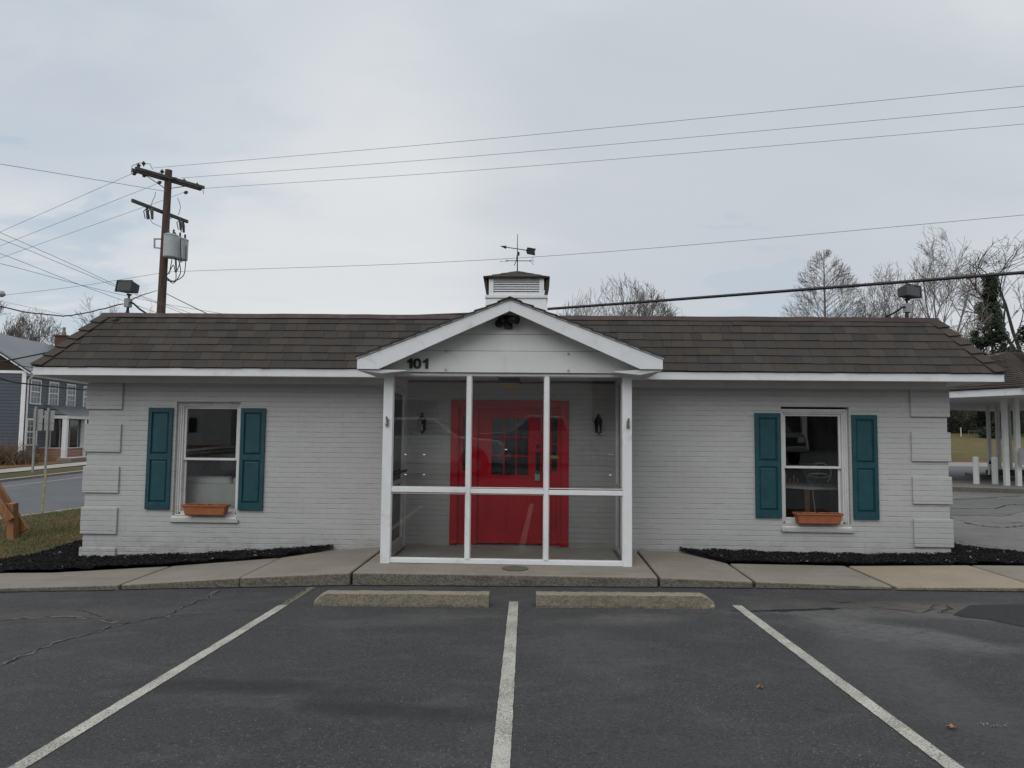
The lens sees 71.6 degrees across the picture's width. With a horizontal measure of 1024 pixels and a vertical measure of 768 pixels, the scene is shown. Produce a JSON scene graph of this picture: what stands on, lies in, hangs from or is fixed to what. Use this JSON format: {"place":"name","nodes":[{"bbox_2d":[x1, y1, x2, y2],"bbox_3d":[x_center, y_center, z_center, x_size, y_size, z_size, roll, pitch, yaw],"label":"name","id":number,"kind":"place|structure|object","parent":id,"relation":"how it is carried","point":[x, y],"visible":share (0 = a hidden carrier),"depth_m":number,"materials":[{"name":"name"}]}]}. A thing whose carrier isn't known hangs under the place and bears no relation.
{"place":"outdoors","nodes":[
{"label":"outdoors","id":0,"kind":"place"},
{"bbox_2d":[0,352,45,362],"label":"bundled cable","id":1,"kind":"object","parent":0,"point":[22,357],"visible":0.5,"depth_m":25.58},
{"bbox_2d":[0,507,82,570],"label":"lawn","id":2,"kind":"structure","parent":0,"point":[55,533],"depth_m":12.27,"materials":[{"name":"plant"}]},
{"bbox_2d":[0,483,28,538],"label":"timber stand","id":3,"kind":"object","parent":2,"relation":"on","point":[15,522],"visible":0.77,"depth_m":11.98,"materials":[{"name":"brown wood"}]},
{"bbox_2d":[40,471,46,513],"bbox_3d":[-10.291,2.431,15.598,0.160,1.020,0.034,-2,-5,35],"label":"marker stake","id":4,"kind":"object","parent":2,"relation":"on","point":[43,493],"visible":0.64,"depth_m":15.59,"materials":[{"name":"paint"}]},
{"bbox_2d":[0,539,332,571],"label":"mulch bed","id":5,"kind":"object","parent":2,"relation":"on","point":[129,559],"visible":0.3,"depth_m":9.50,"materials":[{"name":"black wood"}]},
{"bbox_2d":[0,473,84,517],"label":"street","id":6,"kind":"structure","parent":0,"point":[65,493],"depth_m":21.07,"materials":[{"name":"grey asphalt"}]},
{"bbox_2d":[0,462,85,472],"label":"sidewalk","id":7,"kind":"structure","parent":0,"point":[39,467],"depth_m":32.88,"materials":[{"name":"concrete"}]},
{"bbox_2d":[0,458,86,468],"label":"leaf litter bank","id":8,"kind":"structure","parent":0,"point":[22,465],"depth_m":35.10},
{"bbox_2d":[0,300,36,340],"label":"bare tree","id":9,"kind":"object","parent":8,"relation":"on","point":[1,311],"visible":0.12,"depth_m":73.22,"materials":[{"name":"brown plant"}]},
{"bbox_2d":[0,438,54,464],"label":"dry shrub","id":10,"kind":"object","parent":8,"relation":"on","point":[10,457],"visible":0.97,"depth_m":34.92,"materials":[{"name":"brown plant"}]},
{"bbox_2d":[1,309,61,345],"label":"bare tree","id":11,"kind":"object","parent":8,"relation":"on","point":[21,331],"visible":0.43,"depth_m":75.35,"materials":[{"name":"brown plant"}]},
{"bbox_2d":[57,456,86,463],"bbox_3d":[-24.320,4.242,39.621,0.700,0.300,2.600,1,-4,-6],"label":"porch step","id":12,"kind":"object","parent":8,"relation":"on","point":[73,459],"visible":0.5,"depth_m":38.63,"materials":[{"name":"concrete"}]},
{"bbox_2d":[0,378,86,389],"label":"bundled cable","id":13,"kind":"object","parent":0,"point":[41,385],"visible":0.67,"depth_m":27.05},
{"bbox_2d":[0,566,168,591],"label":"sidewalk","id":14,"kind":"structure","parent":0,"point":[114,579],"depth_m":8.56,"materials":[{"name":"concrete"}]},
{"bbox_2d":[121,558,278,588],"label":"sidewalk","id":15,"kind":"structure","parent":0,"point":[220,574],"depth_m":8.42,"materials":[{"name":"concrete"}]},
{"bbox_2d":[186,476,235,508],"bbox_3d":[-4.482,1.831,10.933,2.250,0.870,0.880,0,-4,2],"label":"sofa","id":16,"kind":"object","parent":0,"point":[210,489],"visible":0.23,"depth_m":10.51,"materials":[{"name":"fabric"}]},
{"bbox_2d":[240,547,379,586],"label":"sidewalk","id":17,"kind":"structure","parent":0,"point":[336,567],"depth_m":8.40,"materials":[{"name":"concrete"}]},
{"bbox_2d":[353,547,657,586],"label":"sidewalk","id":18,"kind":"structure","parent":0,"point":[375,571],"depth_m":8.07,"materials":[{"name":"concrete"}]},
{"bbox_2d":[502,566,527,570],"bbox_3d":[0.038,2.183,8.374,0.308,0.026,0.308,0,-4,2],"label":"drain cap","id":19,"kind":"object","parent":18,"relation":"on","point":[515,568],"visible":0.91,"depth_m":8.34,"materials":[{"name":"grey metal"}]},
{"bbox_2d":[0,583,1023,767],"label":"parking lot","id":20,"kind":"structure","parent":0,"point":[302,682],"depth_m":4.71,"materials":[{"name":"grey asphalt"}]},
{"bbox_2d":[2,590,112,591],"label":"kerb gutter dirt","id":21,"kind":"structure","parent":20,"relation":"on","point":[51,591],"depth_m":8.15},
{"bbox_2d":[0,616,118,622],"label":"lot crack","id":22,"kind":"object","parent":20,"relation":"on","point":[79,617],"visible":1,"depth_m":6.74,"materials":[{"name":"grey asphalt"}]},
{"bbox_2d":[0,589,220,665],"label":"lot crack","id":23,"kind":"object","parent":20,"relation":"on","point":[28,653],"visible":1,"depth_m":6.09,"materials":[{"name":"grey asphalt"}]},
{"bbox_2d":[8,605,286,767],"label":"parking line","id":24,"kind":"object","parent":20,"relation":"on","point":[40,753],"visible":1,"depth_m":4.37,"materials":[{"name":"paint"}]},
{"bbox_2d":[119,585,348,589],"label":"kerb gutter dirt","id":25,"kind":"structure","parent":20,"relation":"on","point":[243,587],"depth_m":8.09,"materials":[{"name":"black soil"}]},
{"bbox_2d":[283,587,314,603],"bbox_3d":[-2.260,2.245,7.548,0.085,0.027,0.910,0,-4,2],"label":"faded line","id":26,"kind":"object","parent":20,"relation":"on","point":[302,593],"visible":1,"depth_m":7.53,"materials":[{"name":"paint"}]},
{"bbox_2d":[313,590,489,606],"bbox_3d":[-1.087,2.138,7.044,1.730,0.182,0.203,0,-4,2],"label":"wheel stop","id":27,"kind":"object","parent":20,"relation":"on","point":[407,598],"visible":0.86,"depth_m":6.99,"materials":[{"name":"concrete"}]},
{"bbox_2d":[363,585,624,586],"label":"kerb gutter dirt","id":28,"kind":"structure","parent":20,"relation":"on","point":[475,585],"depth_m":8.02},
{"bbox_2d":[491,601,517,767],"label":"parking line","id":29,"kind":"object","parent":20,"relation":"on","point":[501,755],"visible":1,"depth_m":4.35,"materials":[{"name":"paint"}]},
{"bbox_2d":[536,591,714,608],"bbox_3d":[1.099,2.129,6.963,1.725,0.177,0.203,0,-4,2],"label":"wheel stop","id":30,"kind":"object","parent":20,"relation":"on","point":[650,600],"visible":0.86,"depth_m":6.91,"materials":[{"name":"concrete"}]},
{"bbox_2d":[752,607,837,610],"bbox_3d":[2.733,2.164,6.806,0.929,0.003,0.099,1,-4,-10],"label":"lot crack","id":31,"kind":"object","parent":20,"relation":"on","point":[793,609],"visible":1,"depth_m":6.82,"materials":[{"name":"grey asphalt"}]},
{"bbox_2d":[732,605,963,767],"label":"parking line","id":32,"kind":"object","parent":20,"relation":"on","point":[926,746],"visible":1,"depth_m":4.32,"materials":[{"name":"paint"}]},
{"bbox_2d":[902,590,1023,591],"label":"kerb gutter dirt","id":33,"kind":"structure","parent":20,"relation":"on","point":[953,590],"depth_m":7.78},
{"bbox_2d":[953,604,1023,626],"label":"asphalt patch","id":34,"kind":"object","parent":20,"relation":"on","point":[1013,614],"visible":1,"depth_m":6.72,"materials":[{"name":"grey asphalt"}]},
{"bbox_2d":[0,462,1023,572],"bbox_3d":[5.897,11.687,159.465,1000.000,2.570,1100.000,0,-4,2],"label":"ground","id":35,"kind":"structure","parent":0,"point":[993,563],"depth_m":9.68,"materials":[{"name":"grey concrete"}]},
{"bbox_2d":[0,470,82,481],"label":"kerb","id":36,"kind":"structure","parent":35,"relation":"on","point":[35,476],"depth_m":27.57,"materials":[{"name":"concrete"}]},
{"bbox_2d":[0,465,85,478],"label":"grass verge","id":37,"kind":"object","parent":35,"relation":"on","point":[36,472],"depth_m":29.62,"materials":[{"name":"plant"}]},
{"bbox_2d":[31,406,42,472],"bbox_3d":[-19.688,2.321,29.393,0.408,2.782,0.067,0,-4,2],"label":"road sign","id":38,"kind":"object","parent":37,"relation":"on","point":[37,419],"visible":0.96,"depth_m":29.45,"materials":[{"name":"metal"}]},
{"bbox_2d":[44,408,54,472],"bbox_3d":[-19.093,2.345,29.194,0.426,2.720,0.067,0,-4,2],"label":"road sign","id":39,"kind":"object","parent":37,"relation":"on","point":[49,415],"visible":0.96,"depth_m":29.25,"materials":[{"name":"metal"}]},
{"bbox_2d":[0,327,89,457],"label":"blue house","id":40,"kind":"structure","parent":35,"relation":"on","point":[20,402],"depth_m":42.81,"materials":[{"name":"grey"}]},
{"bbox_2d":[26,418,36,445],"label":"window","id":41,"kind":"structure","parent":40,"relation":"in","point":[29,434],"depth_m":41.68,"materials":[{"name":"white paint"}]},
{"bbox_2d":[29,379,41,404],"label":"window","id":42,"kind":"structure","parent":40,"relation":"in","point":[35,391],"depth_m":42.21,"materials":[{"name":"white paint"}]},
{"bbox_2d":[47,381,58,404],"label":"window","id":43,"kind":"structure","parent":40,"relation":"in","point":[53,392],"depth_m":44.21,"materials":[{"name":"white paint"}]},
{"bbox_2d":[66,384,75,405],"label":"window","id":44,"kind":"structure","parent":40,"relation":"in","point":[70,393],"depth_m":46.32,"materials":[{"name":"white glass"}]},
{"bbox_2d":[82,386,86,406],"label":"window","id":45,"kind":"structure","parent":40,"relation":"in","point":[84,387],"depth_m":48.16,"materials":[{"name":"white glass"}]},
{"bbox_2d":[74,293,118,332],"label":"bare tree","id":46,"kind":"object","parent":35,"relation":"on","point":[111,310],"visible":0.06,"depth_m":108.73,"materials":[{"name":"brown plant"}]},
{"bbox_2d":[131,161,204,312],"bbox_3d":[-13.249,-2.311,26.908,2.568,11.950,2.374,2,-4,-25],"label":"utility pole","id":47,"kind":"object","parent":35,"relation":"on","point":[174,245],"visible":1,"depth_m":26.87,"materials":[{"name":"brown wood"}]},
{"bbox_2d":[0,253,156,312],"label":"power line","id":48,"kind":"object","parent":47,"relation":"attached to","point":[71,281],"visible":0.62,"depth_m":22.15,"materials":[{"name":"metal"}]},
{"bbox_2d":[2,164,165,191],"bbox_3d":[-34.191,-8.565,16.252,47.272,1.643,2.235,2,-4,-24],"label":"guy wire","id":49,"kind":"object","parent":47,"relation":"attached to","point":[83,177],"visible":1,"depth_m":24.56,"materials":[{"name":"metal"}]},
{"bbox_2d":[1,239,180,312],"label":"power line","id":50,"kind":"object","parent":47,"relation":"attached to","point":[84,273],"visible":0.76,"depth_m":22.07,"materials":[{"name":"metal"}]},
{"bbox_2d":[0,232,188,312],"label":"power line","id":51,"kind":"object","parent":47,"relation":"attached to","point":[85,270],"visible":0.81,"depth_m":22.25,"materials":[{"name":"metal"}]},
{"bbox_2d":[0,263,215,312],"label":"power line","id":52,"kind":"object","parent":47,"relation":"attached to","point":[95,288],"visible":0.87,"depth_m":22.81,"materials":[{"name":"metal"}]},
{"bbox_2d":[156,86,1020,167],"bbox_3d":[32.427,-8.567,14.676,94.218,1.041,0.535,0,-4,14],"label":"power line","id":53,"kind":"object","parent":47,"relation":"attached to","point":[607,127],"visible":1,"depth_m":21.80,"materials":[{"name":"metal"}]},
{"bbox_2d":[174,215,1020,271],"bbox_3d":[32.057,-6.038,14.223,93.738,3.590,0.650,-1,-4,15],"label":"power line","id":54,"kind":"object","parent":47,"relation":"attached to","point":[612,251],"visible":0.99,"depth_m":21.61,"materials":[{"name":"metal"}]},
{"bbox_2d":[185,106,1023,177],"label":"power line","id":55,"kind":"object","parent":47,"relation":"attached to","point":[620,143],"visible":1,"depth_m":22.46,"materials":[{"name":"metal"}]},
{"bbox_2d":[202,124,1020,188],"bbox_3d":[33.347,-7.831,15.385,94.434,0.532,0.757,0,-4,15],"label":"power line","id":56,"kind":"object","parent":47,"relation":"attached to","point":[633,157],"visible":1,"depth_m":22.96,"materials":[{"name":"metal"}]},
{"bbox_2d":[419,271,1023,314],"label":"bundled cable","id":57,"kind":"object","parent":47,"relation":"attached to","point":[815,288],"visible":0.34,"depth_m":18.77,"materials":[{"name":"black rubber"}]},
{"bbox_2d":[30,271,1006,566],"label":"brick building","id":58,"kind":"structure","parent":35,"relation":"on","point":[734,421],"depth_m":9.90,"materials":[{"name":"white paint"}]},
{"bbox_2d":[0,303,123,316],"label":"service cable","id":59,"kind":"object","parent":58,"relation":"attached to","point":[61,315],"visible":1,"depth_m":10.50,"materials":[{"name":"black rubber"}]},
{"bbox_2d":[115,280,146,312],"bbox_3d":[-5.595,-1.268,10.454,0.450,0.496,0.223,3,-3,18],"label":"roof floodlight","id":60,"kind":"object","parent":58,"relation":"on","point":[127,286],"visible":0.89,"depth_m":10.44,"materials":[{"name":"black metal"}]},
{"bbox_2d":[170,402,240,522],"bbox_3d":[-4.343,1.116,10.215,0.980,1.710,0.269,0,-4,2],"label":"window","id":61,"kind":"structure","parent":58,"relation":"in","point":[183,416],"depth_m":10.22,"materials":[{"name":"white paint"}]},
{"bbox_2d":[181,503,230,515],"bbox_3d":[-4.319,1.780,10.023,0.634,0.158,0.184,0,-4,2],"label":"window planter","id":62,"kind":"object","parent":58,"relation":"on","point":[206,509],"visible":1,"depth_m":9.95,"materials":[{"name":"plastic"}]},
{"bbox_2d":[391,386,406,553],"bbox_3d":[-1.512,1.113,9.398,0.076,2.160,1.010,0,-4,2],"label":"storm door","id":63,"kind":"structure","parent":58,"relation":"in","point":[400,393],"depth_m":9.57,"materials":[{"name":"white paint"}]},
{"bbox_2d":[418,413,425,432],"bbox_3d":[-1.260,0.549,9.963,0.124,0.285,0.151,0,-4,2],"label":"wall lantern","id":64,"kind":"object","parent":58,"relation":"attached to","point":[422,421],"depth_m":9.93,"materials":[{"name":"black metal"}]},
{"bbox_2d":[495,314,519,328],"bbox_3d":[-0.060,-0.806,8.664,0.316,0.237,0.238,0,-4,2],"label":"security light","id":65,"kind":"object","parent":58,"relation":"attached to","point":[509,320],"visible":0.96,"depth_m":8.67,"materials":[{"name":"black metal"}]},
{"bbox_2d":[498,377,520,389],"bbox_3d":[-0.033,-0.013,9.330,0.300,0.163,0.300,0,-4,2],"label":"ceiling light","id":66,"kind":"object","parent":58,"relation":"attached to","point":[509,383],"visible":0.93,"depth_m":9.20,"materials":[{"name":"beige glass"}]},
{"bbox_2d":[477,409,541,543],"bbox_3d":[-0.034,1.296,10.007,0.906,1.878,0.111,0,-4,2],"label":"door","id":67,"kind":"structure","parent":58,"relation":"in","point":[500,518],"depth_m":10.02,"materials":[{"name":"red paint"}]},
{"bbox_2d":[501,234,535,270],"bbox_3d":[0.109,-2.480,13.411,0.500,0.719,0.484,4,-5,-42],"label":"weathervane","id":68,"kind":"object","parent":58,"relation":"on","point":[529,251],"visible":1,"depth_m":13.40,"materials":[{"name":"metal"}]},
{"bbox_2d":[594,414,602,433],"bbox_3d":[1.202,0.558,9.871,0.124,0.285,0.151,0,-4,2],"label":"wall lantern","id":69,"kind":"object","parent":58,"relation":"attached to","point":[598,421],"depth_m":9.84,"materials":[{"name":"black metal"}]},
{"bbox_2d":[785,482,837,511],"bbox_3d":[4.526,1.982,11.201,2.163,0.780,1.023,-1,-4,18],"label":"white table","id":70,"kind":"object","parent":58,"relation":"on","point":[806,500],"visible":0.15,"depth_m":10.75,"materials":[{"name":"laminate"}]},
{"bbox_2d":[800,463,821,484],"bbox_3d":[4.720,1.425,11.212,0.327,0.335,0.326,0,-4,2],"label":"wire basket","id":71,"kind":"object","parent":70,"relation":"on","point":[811,479],"visible":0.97,"depth_m":11.18,"materials":[{"name":"metal"}]},
{"bbox_2d":[808,462,831,485],"bbox_3d":[4.755,1.398,11.012,0.306,0.363,0.313,4,-5,-37],"label":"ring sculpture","id":72,"kind":"object","parent":70,"relation":"on","point":[822,473],"visible":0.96,"depth_m":10.99,"materials":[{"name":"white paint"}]},
{"bbox_2d":[781,409,853,532],"bbox_3d":[4.199,1.198,9.894,0.977,1.691,0.269,0,-4,2],"label":"window","id":73,"kind":"structure","parent":58,"relation":"in","point":[842,444],"depth_m":9.89,"materials":[{"name":"white paint"}]},
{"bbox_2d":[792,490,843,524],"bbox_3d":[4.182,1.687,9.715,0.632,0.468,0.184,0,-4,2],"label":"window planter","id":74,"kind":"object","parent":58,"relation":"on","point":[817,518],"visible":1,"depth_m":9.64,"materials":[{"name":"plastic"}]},
{"bbox_2d":[886,283,921,317],"bbox_3d":[5.541,-1.158,10.036,0.450,0.496,0.223,6,-6,-22],"label":"roof floodlight","id":75,"kind":"object","parent":58,"relation":"on","point":[908,292],"visible":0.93,"depth_m":10.03,"materials":[{"name":"black metal"}]},
{"bbox_2d":[559,272,685,315],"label":"bare tree","id":76,"kind":"object","parent":35,"relation":"on","point":[650,308],"visible":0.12,"depth_m":61.09,"materials":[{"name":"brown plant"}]},
{"bbox_2d":[679,542,1023,563],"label":"mulch bed","id":77,"kind":"object","parent":35,"relation":"on","point":[713,555],"visible":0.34,"depth_m":9.20,"materials":[{"name":"black wood"}]},
{"bbox_2d":[904,304,997,426],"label":"bare tree","id":78,"kind":"object","parent":35,"relation":"on","point":[972,345],"visible":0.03,"depth_m":93.53,"materials":[{"name":"green plant"}]},
{"bbox_2d":[952,481,1023,493],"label":"concrete island","id":79,"kind":"structure","parent":35,"relation":"on","point":[970,486],"depth_m":20.78,"materials":[{"name":"grey concrete"}]},
{"bbox_2d":[972,456,979,483],"bbox_3d":[14.397,2.671,22.031,0.170,0.858,0.168,0,-4,2],"label":"bollard","id":80,"kind":"object","parent":79,"relation":"on","point":[975,461],"visible":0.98,"depth_m":21.97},
{"bbox_2d":[946,351,1023,485],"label":"drive canopy","id":81,"kind":"object","parent":79,"relation":"on","point":[1006,397],"visible":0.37,"depth_m":21.48,"materials":[{"name":"white paint"}]},
{"bbox_2d":[1019,448,1023,464],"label":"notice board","id":82,"kind":"object","parent":81,"relation":"attached to","point":[1021,456],"visible":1,"depth_m":21.08,"materials":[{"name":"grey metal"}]},
{"bbox_2d":[991,456,997,483],"bbox_3d":[14.978,2.677,22.030,0.170,0.858,0.167,0,-4,2],"label":"bollard","id":83,"kind":"object","parent":79,"relation":"on","point":[994,464],"visible":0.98,"depth_m":21.97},
{"bbox_2d":[965,472,1023,480],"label":"concrete island","id":84,"kind":"structure","parent":35,"relation":"on","point":[970,474],"depth_m":26.75,"materials":[{"name":"grey concrete"}]},
{"bbox_2d":[986,469,1023,475],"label":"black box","id":85,"kind":"object","parent":84,"relation":"on","point":[1000,472],"visible":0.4,"depth_m":26.93,"materials":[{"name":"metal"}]},
{"bbox_2d":[0,0,1023,353],"label":"sky","id":86,"kind":"structure","parent":0,"point":[92,89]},
{"bbox_2d":[637,550,752,587],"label":"sidewalk","id":87,"kind":"structure","parent":0,"point":[673,569],"depth_m":8.36,"materials":[{"name":"concrete"}]},
{"bbox_2d":[785,475,798,483],"bbox_3d":[4.430,1.522,11.317,0.280,0.150,0.060,0,-4,2],"label":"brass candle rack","id":88,"kind":"object","parent":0,"point":[790,480],"visible":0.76,"depth_m":11.30,"materials":[{"name":"gold metal"}]},
{"bbox_2d":[730,564,891,589],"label":"sidewalk","id":89,"kind":"structure","parent":0,"point":[797,576],"depth_m":8.22,"materials":[{"name":"concrete"}]},
{"bbox_2d":[849,565,1023,591],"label":"sidewalk","id":90,"kind":"structure","parent":0,"point":[958,577],"depth_m":8.24,"materials":[{"name":"beige concrete"}]},
{"bbox_2d":[951,458,1014,462],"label":"leafy bank","id":91,"kind":"structure","parent":0,"point":[966,459],"depth_m":48.71,"materials":[{"name":"brown plant"}]},
{"bbox_2d":[895,224,994,338],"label":"bare tree","id":92,"kind":"object","parent":91,"relation":"on","point":[943,299],"visible":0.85,"depth_m":50.17,"materials":[{"name":"grey plant"}]},
{"bbox_2d":[948,466,1023,480],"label":"side road","id":93,"kind":"structure","parent":0,"point":[956,472],"depth_m":32.82,"materials":[{"name":"grey asphalt"}]},
{"bbox_2d":[948,462,1023,466],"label":"gravel strip","id":94,"kind":"object","parent":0,"point":[983,464],"depth_m":41.32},
{"bbox_2d":[950,480,1023,551],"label":"driveway","id":95,"kind":"structure","parent":0,"point":[1004,533],"depth_m":12.63,"materials":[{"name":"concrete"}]},
{"bbox_2d":[950,498,1023,515],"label":"driveway patch","id":96,"kind":"object","parent":95,"relation":"on","point":[980,506],"visible":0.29,"depth_m":16.40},
{"bbox_2d":[950,432,1023,458],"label":"field","id":97,"kind":"structure","parent":0,"point":[965,445],"depth_m":67.22,"materials":[{"name":"green plant"}]},
{"bbox_2d":[780,249,873,316],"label":"bare conifer","id":98,"kind":"object","parent":97,"relation":"on","point":[824,283],"visible":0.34,"depth_m":60.52,"materials":[{"name":"plant"}]},
{"bbox_2d":[850,262,928,317],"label":"bare tree","id":99,"kind":"object","parent":97,"relation":"on","point":[886,303],"visible":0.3,"depth_m":58.59,"materials":[{"name":"grey plant"}]},
{"bbox_2d":[947,410,976,432],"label":"scrub leaves","id":100,"kind":"object","parent":97,"relation":"on","point":[959,421],"visible":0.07,"depth_m":89.94,"materials":[{"name":"green plant"}]},
{"bbox_2d":[950,231,1023,352],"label":"bare tree","id":101,"kind":"object","parent":97,"relation":"on","point":[1006,309],"visible":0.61,"depth_m":93.31,"materials":[{"name":"grey plant"}]},
{"bbox_2d":[968,272,1020,438],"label":"evergreen tree","id":102,"kind":"object","parent":97,"relation":"on","point":[998,334],"visible":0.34,"depth_m":80.42,"materials":[{"name":"green plant"}]},
{"bbox_2d":[1011,325,1023,434],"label":"evergreen tree","id":103,"kind":"object","parent":97,"relation":"on","point":[1019,338],"visible":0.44,"depth_m":84.96,"materials":[{"name":"green plant"}]},
{"bbox_2d":[972,565,1023,581],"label":"sidewalk","id":104,"kind":"structure","parent":0,"point":[1015,572],"depth_m":8.69,"materials":[{"name":"concrete"}]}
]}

